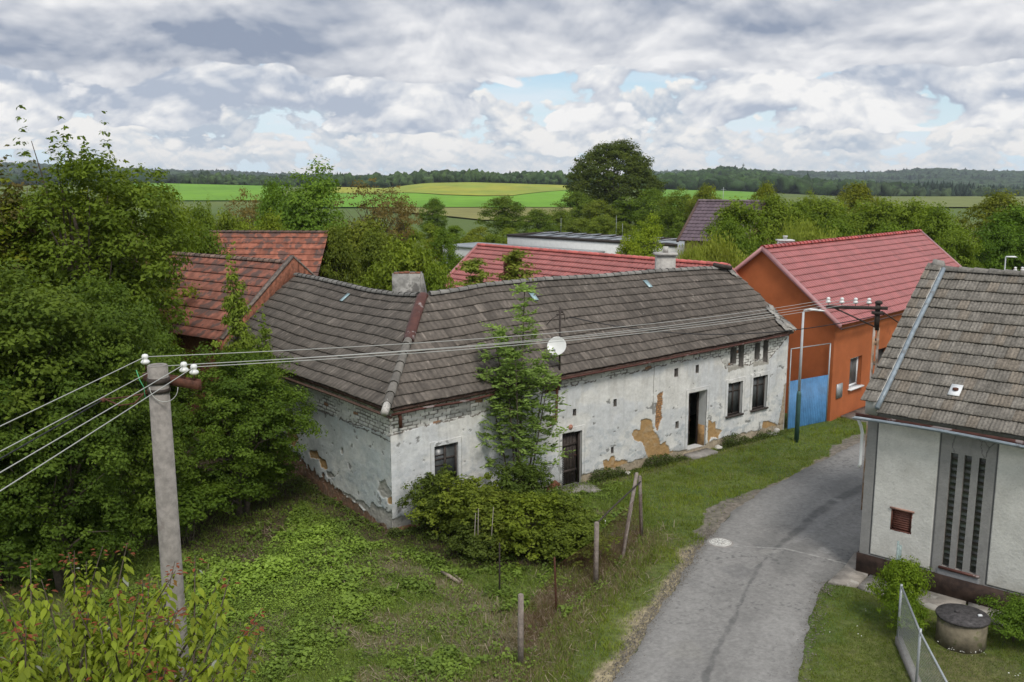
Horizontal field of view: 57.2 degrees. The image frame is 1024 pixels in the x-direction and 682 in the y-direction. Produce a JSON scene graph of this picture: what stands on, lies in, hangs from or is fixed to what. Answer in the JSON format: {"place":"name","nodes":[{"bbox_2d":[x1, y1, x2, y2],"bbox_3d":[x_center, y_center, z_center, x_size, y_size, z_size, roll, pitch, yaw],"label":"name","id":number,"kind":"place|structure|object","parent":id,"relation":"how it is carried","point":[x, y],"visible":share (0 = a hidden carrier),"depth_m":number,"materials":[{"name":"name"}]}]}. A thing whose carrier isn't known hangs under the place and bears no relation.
{"place":"outdoors","nodes":[
{"label":"outdoors","id":0,"kind":"place"},
{"bbox_2d":[135,183,281,199],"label":"field","id":1,"kind":"structure","parent":0,"point":[202,191],"depth_m":543.10,"materials":[{"name":"plant"}]},
{"bbox_2d":[323,182,569,194],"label":"field","id":2,"kind":"structure","parent":0,"point":[466,188],"depth_m":610.40,"materials":[{"name":"plant"}]},
{"bbox_2d":[323,190,572,206],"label":"field","id":3,"kind":"structure","parent":0,"point":[543,199],"depth_m":387.26,"materials":[{"name":"plant"}]},
{"bbox_2d":[404,208,575,220],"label":"field","id":4,"kind":"structure","parent":0,"point":[465,212],"depth_m":260.34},
{"bbox_2d":[0,184,1022,280],"bbox_3d":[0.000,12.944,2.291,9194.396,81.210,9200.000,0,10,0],"label":"terrain","id":5,"kind":"structure","parent":0,"point":[466,224],"depth_m":279.16,"materials":[{"name":"plant"}]},
{"bbox_2d":[0,105,210,375],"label":"tree","id":6,"kind":"object","parent":5,"relation":"on","point":[116,220],"visible":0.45,"depth_m":29.86,"materials":[{"name":"green plant"}]},
{"bbox_2d":[0,169,313,186],"bbox_3d":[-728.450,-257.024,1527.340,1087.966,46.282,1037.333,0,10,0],"label":"woodland","id":7,"kind":"object","parent":5,"relation":"on","point":[173,178],"visible":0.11,"depth_m":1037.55,"materials":[{"name":"plant"}]},
{"bbox_2d":[0,162,410,176],"bbox_3d":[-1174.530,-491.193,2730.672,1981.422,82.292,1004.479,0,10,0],"label":"woodland","id":8,"kind":"object","parent":5,"relation":"on","point":[172,170],"visible":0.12,"depth_m":2604.24,"materials":[{"name":"plant"}]},
{"bbox_2d":[191,224,231,255],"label":"tree","id":9,"kind":"object","parent":5,"relation":"on","point":[213,247],"visible":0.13,"depth_m":43.71,"materials":[{"name":"green plant"}]},
{"bbox_2d":[146,251,315,437],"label":"clay tiled barn","id":10,"kind":"structure","parent":5,"relation":"on","point":[265,279],"depth_m":37.10,"materials":[{"name":"tile"}]},
{"bbox_2d":[146,230,343,276],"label":"old barn","id":11,"kind":"structure","parent":5,"relation":"on","point":[306,248],"depth_m":48.92,"materials":[{"name":"tile"}]},
{"bbox_2d":[252,175,292,228],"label":"tree","id":12,"kind":"object","parent":5,"relation":"on","point":[266,206],"visible":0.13,"depth_m":64.86,"materials":[{"name":"green plant"}]},
{"bbox_2d":[261,156,351,275],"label":"tree","id":13,"kind":"object","parent":5,"relation":"on","point":[310,218],"visible":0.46,"depth_m":60.42,"materials":[{"name":"green plant"}]},
{"bbox_2d":[318,220,364,283],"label":"tree","id":14,"kind":"object","parent":5,"relation":"on","point":[337,254],"visible":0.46,"depth_m":49.71,"materials":[{"name":"green plant"}]},
{"bbox_2d":[329,214,399,281],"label":"tree","id":15,"kind":"object","parent":5,"relation":"on","point":[355,232],"visible":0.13,"depth_m":54.98,"materials":[{"name":"green plant"}]},
{"bbox_2d":[343,225,395,289],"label":"tree","id":16,"kind":"object","parent":5,"relation":"on","point":[370,243],"visible":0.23,"depth_m":51.45,"materials":[{"name":"green plant"}]},
{"bbox_2d":[331,176,422,251],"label":"tree","id":17,"kind":"object","parent":5,"relation":"on","point":[382,214],"visible":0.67,"depth_m":76.48,"materials":[{"name":"green plant"}]},
{"bbox_2d":[379,183,422,242],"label":"tree","id":18,"kind":"object","parent":5,"relation":"on","point":[399,225],"visible":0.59,"depth_m":82.89,"materials":[{"name":"green plant"}]},
{"bbox_2d":[417,198,448,233],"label":"tree","id":19,"kind":"object","parent":5,"relation":"on","point":[433,206],"visible":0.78,"depth_m":147.91,"materials":[{"name":"green plant"}]},
{"bbox_2d":[426,225,458,271],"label":"tree","id":20,"kind":"object","parent":5,"relation":"on","point":[442,237],"visible":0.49,"depth_m":73.44,"materials":[{"name":"green plant"}]},
{"bbox_2d":[310,168,645,187],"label":"woodland","id":21,"kind":"object","parent":5,"relation":"on","point":[421,176],"visible":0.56,"depth_m":819.48,"materials":[{"name":"plant"}]},
{"bbox_2d":[475,194,526,238],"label":"tree","id":22,"kind":"object","parent":5,"relation":"on","point":[504,217],"visible":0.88,"depth_m":147.42,"materials":[{"name":"green plant"}]},
{"bbox_2d":[513,207,562,232],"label":"tree","id":23,"kind":"object","parent":5,"relation":"on","point":[536,217],"visible":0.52,"depth_m":128.41,"materials":[{"name":"green plant"}]},
{"bbox_2d":[549,191,598,227],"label":"tree","id":24,"kind":"object","parent":5,"relation":"on","point":[574,199],"visible":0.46,"depth_m":162.49,"materials":[{"name":"green plant"}]},
{"bbox_2d":[578,198,621,230],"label":"tree","id":25,"kind":"object","parent":5,"relation":"on","point":[595,205],"visible":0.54,"depth_m":147.81,"materials":[{"name":"green plant"}]},
{"bbox_2d":[563,138,668,218],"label":"tree","id":26,"kind":"object","parent":5,"relation":"on","point":[633,164],"visible":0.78,"depth_m":182.81,"materials":[{"name":"green plant"}]},
{"bbox_2d":[622,210,663,256],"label":"tree","id":27,"kind":"object","parent":5,"relation":"on","point":[646,238],"visible":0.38,"depth_m":65.14,"materials":[{"name":"green plant"}]},
{"bbox_2d":[626,187,672,234],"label":"tree","id":28,"kind":"object","parent":5,"relation":"on","point":[655,197],"visible":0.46,"depth_m":147.81,"materials":[{"name":"green plant"}]},
{"bbox_2d":[644,203,685,237],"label":"tree","id":29,"kind":"object","parent":5,"relation":"on","point":[673,217],"visible":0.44,"depth_m":98.67,"materials":[{"name":"green plant"}]},
{"bbox_2d":[675,228,751,267],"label":"tree","id":30,"kind":"object","parent":5,"relation":"on","point":[714,251],"visible":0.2,"depth_m":54.00,"materials":[{"name":"green plant"}]},
{"bbox_2d":[676,187,775,253],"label":"house","id":31,"kind":"structure","parent":5,"relation":"on","point":[702,212],"depth_m":74.17,"materials":[{"name":"tile"}]},
{"bbox_2d":[696,216,760,265],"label":"tree","id":32,"kind":"object","parent":5,"relation":"on","point":[739,241],"visible":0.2,"depth_m":61.41,"materials":[{"name":"green plant"}]},
{"bbox_2d":[700,195,774,255],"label":"tree","id":33,"kind":"object","parent":5,"relation":"on","point":[744,214],"visible":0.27,"depth_m":67.01,"materials":[{"name":"green plant"}]},
{"bbox_2d":[635,164,921,195],"bbox_3d":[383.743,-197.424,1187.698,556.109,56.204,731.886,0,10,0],"label":"woodland","id":34,"kind":"object","parent":5,"relation":"on","point":[729,178],"visible":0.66,"depth_m":843.04,"materials":[{"name":"plant"}]},
{"bbox_2d":[748,192,812,247],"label":"tree","id":35,"kind":"object","parent":5,"relation":"on","point":[774,211],"visible":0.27,"depth_m":72.58,"materials":[{"name":"green plant"}]},
{"bbox_2d":[774,213,859,243],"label":"tree","id":36,"kind":"object","parent":5,"relation":"on","point":[809,232],"visible":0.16,"depth_m":62.95,"materials":[{"name":"green plant"}]},
{"bbox_2d":[799,195,850,225],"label":"tree","id":37,"kind":"object","parent":5,"relation":"on","point":[826,207],"visible":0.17,"depth_m":78.49,"materials":[{"name":"green plant"}]},
{"bbox_2d":[653,167,1023,188],"bbox_3d":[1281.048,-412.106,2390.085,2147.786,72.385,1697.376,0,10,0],"label":"woodland","id":38,"kind":"object","parent":5,"relation":"on","point":[1004,178],"visible":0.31,"depth_m":2576.65,"materials":[{"name":"plant"}]},
{"bbox_2d":[818,197,876,235],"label":"tree","id":39,"kind":"object","parent":5,"relation":"on","point":[848,218],"visible":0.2,"depth_m":74.60,"materials":[{"name":"green plant"}]},
{"bbox_2d":[835,180,885,228],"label":"tree","id":40,"kind":"object","parent":5,"relation":"on","point":[856,192],"visible":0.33,"depth_m":112.91,"materials":[{"name":"green plant"}]},
{"bbox_2d":[844,196,908,234],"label":"tree","id":41,"kind":"object","parent":5,"relation":"on","point":[880,214],"visible":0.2,"depth_m":72.71,"materials":[{"name":"green plant"}]},
{"bbox_2d":[878,196,946,240],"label":"tree","id":42,"kind":"object","parent":5,"relation":"on","point":[905,214],"visible":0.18,"depth_m":70.94,"materials":[{"name":"green plant"}]},
{"bbox_2d":[902,201,976,257],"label":"tree","id":43,"kind":"object","parent":5,"relation":"on","point":[936,218],"visible":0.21,"depth_m":65.19,"materials":[{"name":"green plant"}]},
{"bbox_2d":[859,179,1023,195],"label":"woodland","id":44,"kind":"object","parent":5,"relation":"on","point":[918,189],"visible":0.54,"depth_m":823.14,"materials":[{"name":"plant"}]},
{"bbox_2d":[935,223,984,267],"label":"tree","id":45,"kind":"object","parent":5,"relation":"on","point":[959,243],"visible":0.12,"depth_m":61.13,"materials":[{"name":"green plant"}]},
{"bbox_2d":[954,188,1023,263],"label":"tree","id":46,"kind":"object","parent":5,"relation":"on","point":[989,204],"visible":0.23,"depth_m":82.72,"materials":[{"name":"green plant"}]},
{"bbox_2d":[970,201,1023,270],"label":"tree","id":47,"kind":"object","parent":5,"relation":"on","point":[1016,218],"visible":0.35,"depth_m":69.24,"materials":[{"name":"green plant"}]},
{"bbox_2d":[973,221,1023,269],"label":"tree","id":48,"kind":"object","parent":5,"relation":"on","point":[1001,235],"visible":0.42,"depth_m":67.15,"materials":[{"name":"green plant"}]},
{"bbox_2d":[0,413,1023,681],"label":"ground","id":49,"kind":"structure","parent":0,"point":[720,511],"depth_m":22.63,"materials":[{"name":"plant"}]},
{"bbox_2d":[0,144,81,375],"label":"tree","id":50,"kind":"object","parent":49,"relation":"on","point":[15,186],"visible":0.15,"depth_m":30.09,"materials":[{"name":"green plant"}]},
{"bbox_2d":[0,492,135,581],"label":"shrub","id":51,"kind":"object","parent":49,"relation":"on","point":[31,538],"visible":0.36,"depth_m":22.43,"materials":[{"name":"green plant"}]},
{"bbox_2d":[0,343,149,593],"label":"tree","id":52,"kind":"object","parent":49,"relation":"on","point":[49,500],"visible":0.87,"depth_m":21.54,"materials":[{"name":"green plant"}]},
{"bbox_2d":[0,160,154,317],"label":"tree","id":53,"kind":"object","parent":49,"relation":"on","point":[5,213],"visible":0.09,"depth_m":29.88,"materials":[{"name":"green plant"}]},
{"bbox_2d":[0,258,167,585],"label":"tree","id":54,"kind":"object","parent":49,"relation":"on","point":[19,305],"visible":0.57,"depth_m":21.49,"materials":[{"name":"green plant"}]},
{"bbox_2d":[3,270,197,553],"bbox_3d":[-10.766,2.031,24.274,5.630,7.814,5.257,2,10,13],"label":"tree","id":55,"kind":"object","parent":49,"relation":"on","point":[110,312],"visible":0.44,"depth_m":23.42,"materials":[{"name":"green plant"}]},
{"bbox_2d":[38,150,201,346],"bbox_3d":[-15.796,-1.871,37.075,6.784,11.056,8.047,-7,12,-35],"label":"tree","id":56,"kind":"object","parent":49,"relation":"on","point":[183,290],"visible":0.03,"depth_m":36.19,"materials":[{"name":"green plant"}]},
{"bbox_2d":[0,543,265,681],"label":"cherry tree","id":57,"kind":"object","parent":49,"relation":"on","point":[101,646],"visible":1,"depth_m":9.63,"materials":[{"name":"green plant"}]},
{"bbox_2d":[100,354,201,681],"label":"utility pole","id":58,"kind":"object","parent":49,"relation":"on","point":[170,552],"visible":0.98,"depth_m":12.76,"materials":[{"name":"concrete"}]},
{"bbox_2d":[0,299,827,426],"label":"overhead wire","id":59,"kind":"object","parent":58,"relation":"attached to","point":[342,347],"visible":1,"depth_m":14.86,"materials":[{"name":"silver metal"}]},
{"bbox_2d":[0,300,853,472],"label":"overhead wire","id":60,"kind":"object","parent":58,"relation":"attached to","point":[341,355],"visible":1,"depth_m":13.97,"materials":[{"name":"silver metal"}]},
{"bbox_2d":[0,300,868,491],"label":"overhead wire","id":61,"kind":"object","parent":58,"relation":"attached to","point":[336,358],"visible":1,"depth_m":13.54,"materials":[{"name":"silver metal"}]},
{"bbox_2d":[110,326,235,502],"bbox_3d":[-10.249,2.334,28.305,4.432,5.775,4.295,1,10,8],"label":"tree","id":62,"kind":"object","parent":49,"relation":"on","point":[183,395],"visible":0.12,"depth_m":27.75,"materials":[{"name":"green plant"}]},
{"bbox_2d":[122,473,254,542],"bbox_3d":[-8.978,4.670,25.709,3.409,1.996,3.499,0,10,0],"label":"shrub","id":63,"kind":"object","parent":49,"relation":"on","point":[192,498],"visible":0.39,"depth_m":25.19,"materials":[{"name":"green plant"}]},
{"bbox_2d":[211,241,261,396],"bbox_3d":[-8.687,0.925,29.819,1.730,8.174,1.859,-3,10,-17],"label":"sapling","id":64,"kind":"object","parent":49,"relation":"on","point":[235,310],"visible":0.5,"depth_m":29.45,"materials":[{"name":"green plant"}]},
{"bbox_2d":[172,341,327,516],"bbox_3d":[-7.925,2.737,27.160,4.425,5.362,4.567,5,11,27],"label":"tree","id":65,"kind":"object","parent":49,"relation":"on","point":[241,409],"visible":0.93,"depth_m":26.77,"materials":[{"name":"green plant"}]},
{"bbox_2d":[204,451,304,503],"bbox_3d":[-7.815,4.226,28.772,2.960,1.786,2.885,3,10,15],"label":"shrub","id":66,"kind":"object","parent":49,"relation":"on","point":[271,473],"visible":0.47,"depth_m":28.10,"materials":[{"name":"green plant"}]},
{"bbox_2d":[245,304,295,489],"bbox_3d":[-7.665,1.889,29.742,1.636,6.208,1.523,-3,11,-19],"label":"sapling","id":67,"kind":"object","parent":49,"relation":"on","point":[264,332],"visible":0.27,"depth_m":29.29,"materials":[{"name":"green plant"}]},
{"bbox_2d":[0,479,643,681],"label":"weeds","id":68,"kind":"object","parent":49,"relation":"on","point":[274,564],"visible":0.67,"depth_m":22.87,"materials":[{"name":"green plant"}]},
{"bbox_2d":[126,506,680,681],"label":"dry stalks","id":69,"kind":"object","parent":49,"relation":"on","point":[461,611],"visible":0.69,"depth_m":21.20,"materials":[{"name":"plant"}]},
{"bbox_2d":[353,232,454,290],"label":"tree","id":70,"kind":"object","parent":49,"relation":"on","point":[407,257],"visible":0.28,"depth_m":41.60,"materials":[{"name":"green plant"}]},
{"bbox_2d":[395,462,463,538],"bbox_3d":[-1.843,4.564,26.460,2.408,2.050,2.305,5,11,26],"label":"bush","id":71,"kind":"object","parent":49,"relation":"on","point":[428,481],"visible":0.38,"depth_m":26.01,"materials":[{"name":"green plant"}]},
{"bbox_2d":[424,258,455,291],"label":"shrub","id":72,"kind":"object","parent":49,"relation":"on","point":[437,280],"visible":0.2,"depth_m":39.95,"materials":[{"name":"green plant"}]},
{"bbox_2d":[404,471,510,546],"bbox_3d":[-1.229,4.623,25.859,2.712,2.158,2.833,3,11,18],"label":"bush","id":73,"kind":"object","parent":49,"relation":"on","point":[468,489],"visible":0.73,"depth_m":25.15,"materials":[{"name":"green plant"}]},
{"bbox_2d":[425,515,505,568],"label":"bush","id":74,"kind":"object","parent":49,"relation":"on","point":[478,547],"visible":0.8,"depth_m":24.42,"materials":[{"name":"green plant"}]},
{"bbox_2d":[464,487,540,559],"bbox_3d":[-0.172,4.853,25.527,2.586,1.788,2.593,-3,10,-15],"label":"bush","id":75,"kind":"object","parent":49,"relation":"on","point":[502,525],"visible":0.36,"depth_m":24.70,"materials":[{"name":"green plant"}]},
{"bbox_2d":[225,253,796,530],"bbox_3d":[-0.028,0.177,35.781,18.587,7.380,12.895,-8,13,-37],"label":"farmhouse","id":76,"kind":"object","parent":49,"relation":"on","point":[627,398],"visible":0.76,"depth_m":30.87,"materials":[{"name":"paint"}]},
{"bbox_2d":[434,443,456,479],"bbox_3d":[-1.964,3.591,27.394,0.820,1.220,0.060,-8,13,-37],"label":"window","id":77,"kind":"structure","parent":76,"relation":"in","point":[445,453],"depth_m":27.39,"materials":[{"name":"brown wood"}]},
{"bbox_2d":[453,258,493,286],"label":"shoots","id":78,"kind":"object","parent":76,"relation":"on","point":[471,266],"visible":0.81,"depth_m":31.48,"materials":[{"name":"green plant"}]},
{"bbox_2d":[490,248,541,287],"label":"shoots","id":79,"kind":"object","parent":76,"relation":"attached to","point":[517,255],"visible":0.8,"depth_m":32.39,"materials":[{"name":"green plant"}]},
{"bbox_2d":[562,432,576,483],"bbox_3d":[1.833,3.817,30.507,0.687,1.690,0.100,-8,13,-37],"label":"door","id":80,"kind":"structure","parent":76,"relation":"in","point":[569,442],"depth_m":30.54,"materials":[{"name":"brown wood"}]},
{"bbox_2d":[485,454,561,497],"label":"bush","id":81,"kind":"object","parent":49,"relation":"on","point":[526,480],"visible":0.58,"depth_m":26.86,"materials":[{"name":"green plant"}]},
{"bbox_2d":[474,282,574,479],"bbox_3d":[0.132,1.714,27.933,3.051,6.901,2.729,7,12,34],"label":"ash tree","id":82,"kind":"object","parent":49,"relation":"on","point":[508,352],"visible":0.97,"depth_m":27.74,"materials":[{"name":"green plant"}]},
{"bbox_2d":[489,489,584,567],"bbox_3d":[0.591,4.929,24.803,2.712,1.888,2.833,1,10,4],"label":"bush","id":83,"kind":"object","parent":49,"relation":"on","point":[530,501],"visible":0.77,"depth_m":24.53,"materials":[{"name":"green plant"}]},
{"bbox_2d":[516,486,613,549],"bbox_3d":[1.099,4.901,25.524,2.586,1.680,2.592,-6,12,-29],"label":"bush","id":84,"kind":"object","parent":49,"relation":"on","point":[568,498],"visible":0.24,"depth_m":25.34,"materials":[{"name":"green plant"}]},
{"bbox_2d":[528,507,621,566],"bbox_3d":[1.669,5.177,24.502,2.320,1.463,2.314,-7,12,-36],"label":"bush","id":85,"kind":"object","parent":49,"relation":"on","point":[580,529],"visible":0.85,"depth_m":24.11,"materials":[{"name":"green plant"}]},
{"bbox_2d":[586,453,687,483],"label":"weeds","id":86,"kind":"object","parent":49,"relation":"on","point":[597,476],"visible":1,"depth_m":31.99,"materials":[{"name":"green plant"}]},
{"bbox_2d":[638,475,642,535],"bbox_3d":[3.587,4.641,26.149,0.134,1.852,0.134,10,14,44],"label":"fence post","id":87,"kind":"object","parent":49,"relation":"on","point":[640,499],"visible":0.87,"depth_m":26.12,"materials":[{"name":"wood"}]},
{"bbox_2d":[599,495,642,575],"bbox_3d":[2.850,5.094,24.635,0.005,1.225,3.509,5,11,26],"label":"wire mesh","id":88,"kind":"object","parent":87,"relation":"attached to","point":[620,550],"visible":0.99,"depth_m":24.54,"materials":[{"name":"metal"}]},
{"bbox_2d":[786,343,830,428],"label":"gate","id":89,"kind":"structure","parent":49,"relation":"on","point":[814,398],"depth_m":37.85,"materials":[{"name":"metal"}]},
{"bbox_2d":[828,552,867,587],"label":"paving slab","id":90,"kind":"structure","parent":49,"relation":"on","point":[848,574],"depth_m":23.56,"materials":[{"name":"concrete"}]},
{"bbox_2d":[826,297,897,509],"bbox_3d":[10.307,1.988,27.799,2.317,6.595,0.351,0,10,1],"label":"utility pole","id":91,"kind":"object","parent":49,"relation":"on","point":[877,308],"visible":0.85,"depth_m":27.32,"materials":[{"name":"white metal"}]},
{"bbox_2d":[863,555,934,621],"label":"bush","id":92,"kind":"object","parent":49,"relation":"on","point":[897,575],"visible":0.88,"depth_m":20.74,"materials":[{"name":"green plant"}]},
{"bbox_2d":[876,591,931,632],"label":"bush","id":93,"kind":"object","parent":49,"relation":"on","point":[916,605],"visible":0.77,"depth_m":20.28,"materials":[{"name":"green plant"}]},
{"bbox_2d":[895,584,947,681],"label":"garden fence","id":94,"kind":"object","parent":49,"relation":"on","point":[909,664],"visible":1,"depth_m":18.95,"materials":[{"name":"metal"}]},
{"bbox_2d":[852,259,1023,610],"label":"grey rendered house","id":95,"kind":"structure","parent":49,"relation":"on","point":[943,396],"depth_m":22.58,"materials":[{"name":"paint"}]},
{"bbox_2d":[942,453,957,566],"bbox_3d":[10.409,4.003,22.257,0.194,2.824,0.126,9,13,41],"label":"slit window","id":96,"kind":"structure","parent":95,"relation":"in","point":[954,457],"depth_m":22.31,"materials":[{"name":"glass"}]},
{"bbox_2d":[955,455,971,570],"bbox_3d":[10.633,4.037,22.061,0.184,2.824,0.126,9,13,41],"label":"slit window","id":97,"kind":"structure","parent":95,"relation":"in","point":[967,466],"depth_m":22.11,"materials":[{"name":"glass"}]},
{"bbox_2d":[969,458,985,574],"bbox_3d":[10.862,4.073,21.861,0.184,2.824,0.126,9,13,41],"label":"slit window","id":98,"kind":"structure","parent":95,"relation":"in","point":[981,471],"depth_m":21.91,"materials":[{"name":"glass"}]},
{"bbox_2d":[935,603,990,653],"bbox_3d":[9.723,6.225,20.299,1.090,0.765,1.090,0,10,0],"label":"well","id":99,"kind":"object","parent":49,"relation":"on","point":[961,627],"visible":1,"depth_m":19.97,"materials":[{"name":"concrete"}]},
{"bbox_2d":[975,591,1023,640],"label":"bush","id":100,"kind":"object","parent":49,"relation":"on","point":[1014,616],"visible":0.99,"depth_m":20.01,"materials":[{"name":"green plant"}]},
{"bbox_2d":[0,0,1023,175],"label":"sky","id":101,"kind":"structure","parent":0,"point":[385,87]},
{"bbox_2d":[442,215,684,262],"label":"flat roofed building","id":102,"kind":"structure","parent":0,"point":[598,243],"depth_m":87.86,"materials":[{"name":"white paint"}]},
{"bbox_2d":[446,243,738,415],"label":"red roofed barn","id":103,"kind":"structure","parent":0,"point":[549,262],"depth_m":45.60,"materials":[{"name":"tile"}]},
{"bbox_2d":[511,417,865,681],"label":"grass","id":104,"kind":"structure","parent":0,"point":[736,467],"depth_m":29.18,"materials":[{"name":"plant"}]},
{"bbox_2d":[613,440,864,681],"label":"road","id":105,"kind":"structure","parent":0,"point":[739,609],"depth_m":23.12,"materials":[{"name":"asphalt"}]},
{"bbox_2d":[596,528,838,681],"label":"gravel","id":106,"kind":"structure","parent":105,"relation":"on","point":[661,601],"depth_m":21.75,"materials":[{"name":"gravel"}]},
{"bbox_2d":[734,229,961,420],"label":"orange house","id":107,"kind":"structure","parent":0,"point":[887,269],"depth_m":40.22,"materials":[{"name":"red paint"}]},
{"bbox_2d":[801,584,1023,681],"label":"lawn grass","id":108,"kind":"structure","parent":0,"point":[865,632],"depth_m":20.08,"materials":[{"name":"plant"}]},
{"bbox_2d":[862,196,1023,206],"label":"field","id":109,"kind":"structure","parent":0,"point":[960,201],"depth_m":387.26,"materials":[{"name":"plant"}]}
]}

